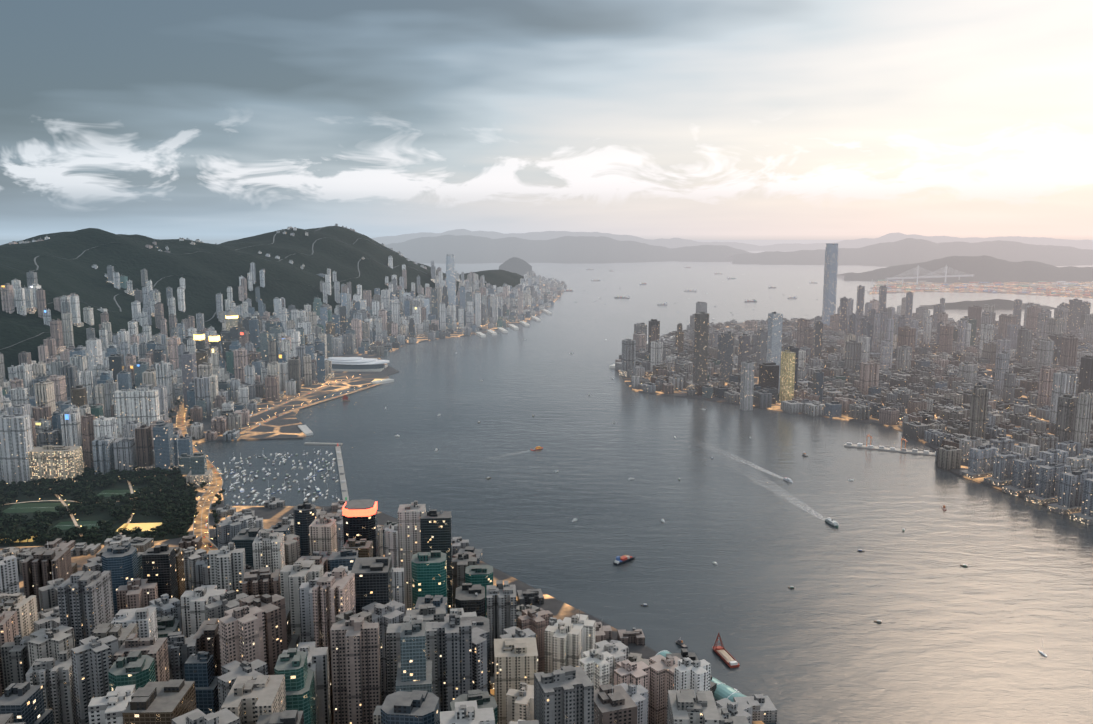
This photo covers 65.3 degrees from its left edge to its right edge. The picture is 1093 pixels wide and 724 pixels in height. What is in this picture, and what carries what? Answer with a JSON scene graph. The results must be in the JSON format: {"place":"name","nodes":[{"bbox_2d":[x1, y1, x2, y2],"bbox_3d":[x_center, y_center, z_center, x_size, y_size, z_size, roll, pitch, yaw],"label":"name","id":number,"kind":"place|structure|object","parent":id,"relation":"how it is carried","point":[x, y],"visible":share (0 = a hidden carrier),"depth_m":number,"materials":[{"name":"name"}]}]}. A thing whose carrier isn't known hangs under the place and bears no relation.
{"place":"outdoors","nodes":[
{"label":"outdoors","id":0,"kind":"place"},
{"bbox_2d":[0,470,195,546],"bbox_3d":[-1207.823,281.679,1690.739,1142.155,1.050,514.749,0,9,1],"label":"park ground","id":1,"kind":"structure","parent":0,"point":[104,515],"depth_m":1620.01,"materials":[{"name":"green plant"}]},
{"bbox_2d":[2,490,162,542],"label":"sports fields","id":2,"kind":"structure","parent":1,"relation":"on","point":[28,507],"depth_m":1643.22,"materials":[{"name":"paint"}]},
{"bbox_2d":[0,400,224,545],"bbox_3d":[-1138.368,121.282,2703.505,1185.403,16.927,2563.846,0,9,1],"label":"trees","id":3,"kind":"object","parent":1,"relation":"on","point":[90,477],"visible":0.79,"depth_m":1658.22,"materials":[{"name":"green plant"}]},
{"bbox_2d":[0,226,523,380],"bbox_3d":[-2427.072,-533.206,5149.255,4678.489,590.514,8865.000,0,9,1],"label":"hills","id":4,"kind":"structure","parent":0,"point":[131,257],"depth_m":4411.19,"materials":[{"name":"green plant"}]},
{"bbox_2d":[0,226,942,696],"bbox_3d":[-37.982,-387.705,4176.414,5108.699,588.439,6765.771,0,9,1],"label":"roads","id":5,"kind":"structure","parent":0,"point":[202,506],"depth_m":1912.60,"materials":[{"name":"grey asphalt"}]},
{"bbox_2d":[0,240,1092,723],"bbox_3d":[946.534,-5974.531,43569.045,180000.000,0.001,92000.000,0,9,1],"label":"water","id":6,"kind":"structure","parent":0,"point":[948,640],"depth_m":1677.13,"materials":[{"name":"grey liquid"}]},
{"bbox_2d":[217,449,339,504],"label":"moored boats","id":7,"kind":"object","parent":6,"relation":"in","point":[267,474],"visible":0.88,"depth_m":1883.42,"materials":[{"name":"paint"}]},
{"bbox_2d":[0,284,763,723],"bbox_3d":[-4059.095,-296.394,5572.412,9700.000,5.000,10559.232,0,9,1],"label":"waterfront land","id":8,"kind":"structure","parent":6,"relation":"on","point":[284,426],"depth_m":2265.34,"materials":[{"name":"grey concrete"}]},
{"bbox_2d":[325,357,388,371],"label":"convention center","id":9,"kind":"structure","parent":8,"relation":"on","point":[354,364],"depth_m":3347.92,"materials":[{"name":"white metal"}]},
{"bbox_2d":[655,650,745,701],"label":"domed roof","id":10,"kind":"structure","parent":8,"relation":"on","point":[723,690],"depth_m":979.66,"materials":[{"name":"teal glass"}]},
{"bbox_2d":[7,323,939,546],"bbox_3d":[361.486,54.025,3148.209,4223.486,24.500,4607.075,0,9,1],"label":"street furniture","id":11,"kind":"object","parent":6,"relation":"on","point":[209,544],"visible":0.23,"depth_m":2392.96,"materials":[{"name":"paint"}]},
{"bbox_2d":[499,257,531,276],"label":"green island","id":12,"kind":"structure","parent":6,"relation":"in","point":[519,266],"depth_m":10083.19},
{"bbox_2d":[0,224,1092,723],"bbox_3d":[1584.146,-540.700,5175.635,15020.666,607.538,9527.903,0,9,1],"label":"city","id":13,"kind":"object","parent":6,"relation":"on","point":[306,612],"visible":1,"depth_m":1591.04},
{"bbox_2d":[385,235,750,263],"bbox_3d":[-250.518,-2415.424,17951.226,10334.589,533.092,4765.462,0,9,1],"label":"distant hills","id":14,"kind":"structure","parent":6,"relation":"on","point":[466,249],"depth_m":17721.73,"materials":[{"name":"grey"}]},
{"bbox_2d":[298,309,935,500],"bbox_3d":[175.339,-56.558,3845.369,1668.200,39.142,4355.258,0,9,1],"label":"piers","id":15,"kind":"structure","parent":6,"relation":"in","point":[305,430],"depth_m":2146.11,"materials":[{"name":"paint"}]},
{"bbox_2d":[613,555,634,565],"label":"barge","id":16,"kind":"object","parent":6,"relation":"on","point":[619,560],"visible":0.98,"depth_m":1393.23,"materials":[{"name":"paint"}]},
{"bbox_2d":[492,440,823,518],"bbox_3d":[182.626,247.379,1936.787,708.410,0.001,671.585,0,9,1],"label":"boat wakes","id":17,"kind":"object","parent":6,"relation":"on","point":[756,467],"visible":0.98,"depth_m":1883.99,"materials":[{"name":"white liquid"}]},
{"bbox_2d":[385,339,967,691],"bbox_3d":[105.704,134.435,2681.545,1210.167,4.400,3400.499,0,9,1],"label":"small boats","id":18,"kind":"object","parent":6,"relation":"on","point":[792,587],"visible":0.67,"depth_m":1593.61,"materials":[{"name":"paint"}]},
{"bbox_2d":[676,639,687,647],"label":"tug","id":19,"kind":"object","parent":6,"relation":"on","point":[680,643],"visible":0.96,"depth_m":1112.90,"materials":[{"name":"paint"}]},
{"bbox_2d":[713,633,739,667],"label":"crane barge","id":20,"kind":"object","parent":6,"relation":"on","point":[727,657],"visible":1,"depth_m":1080.22,"materials":[{"name":"paint"}]},
{"bbox_2d":[371,229,1092,250],"bbox_3d":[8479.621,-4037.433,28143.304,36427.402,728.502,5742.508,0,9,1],"label":"distant mountains","id":21,"kind":"structure","parent":6,"relation":"on","point":[855,243],"depth_m":29073.29,"materials":[{"name":"grey"}]},
{"bbox_2d":[825,518,838,527],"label":"ferry","id":22,"kind":"object","parent":6,"relation":"on","point":[830,521],"visible":0.96,"depth_m":1575.62,"materials":[{"name":"paint"}]},
{"bbox_2d":[618,319,1092,512],"bbox_3d":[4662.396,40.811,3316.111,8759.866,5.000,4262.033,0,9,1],"label":"waterfront lights","id":23,"kind":"object","parent":6,"relation":"in","point":[964,465],"visible":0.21,"depth_m":2501.96},
{"bbox_2d":[871,265,973,286],"bbox_3d":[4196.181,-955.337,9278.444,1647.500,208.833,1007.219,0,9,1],"label":"cable-stayed bridge","id":24,"kind":"structure","parent":6,"relation":"on","point":[934,276],"depth_m":9233.34,"materials":[{"name":"paint"}]},
{"bbox_2d":[837,255,1092,283],"bbox_3d":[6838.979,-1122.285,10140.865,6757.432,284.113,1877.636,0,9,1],"label":"hill","id":25,"kind":"structure","parent":6,"relation":"on","point":[985,268],"depth_m":10002.02,"materials":[{"name":"grey"}]},
{"bbox_2d":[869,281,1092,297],"bbox_3d":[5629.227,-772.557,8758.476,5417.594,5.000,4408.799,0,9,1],"label":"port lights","id":26,"kind":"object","parent":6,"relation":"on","point":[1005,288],"visible":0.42,"depth_m":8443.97},
{"bbox_2d":[920,299,1053,309],"bbox_3d":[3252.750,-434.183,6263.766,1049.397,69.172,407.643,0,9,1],"label":"stonecutters","id":27,"kind":"object","parent":6,"relation":"on","point":[1001,304],"visible":0.62,"depth_m":6175.68,"materials":[{"name":"grey"}]},
{"bbox_2d":[0,0,1092,239],"label":"sky","id":28,"kind":"structure","parent":0,"point":[155,119],"materials":[{"name":"grey"}]},
{"bbox_2d":[729,238,1092,266],"bbox_3d":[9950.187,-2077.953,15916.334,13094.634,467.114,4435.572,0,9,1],"label":"distant mountain range","id":29,"kind":"structure","parent":0,"point":[904,251],"depth_m":15893.90,"materials":[{"name":"grey"}]},
{"bbox_2d":[867,280,1092,296],"bbox_3d":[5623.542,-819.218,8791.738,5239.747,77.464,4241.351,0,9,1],"label":"port yard","id":30,"kind":"structure","parent":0,"point":[1068,291],"depth_m":8225.08,"materials":[{"name":"paint"}]}
]}

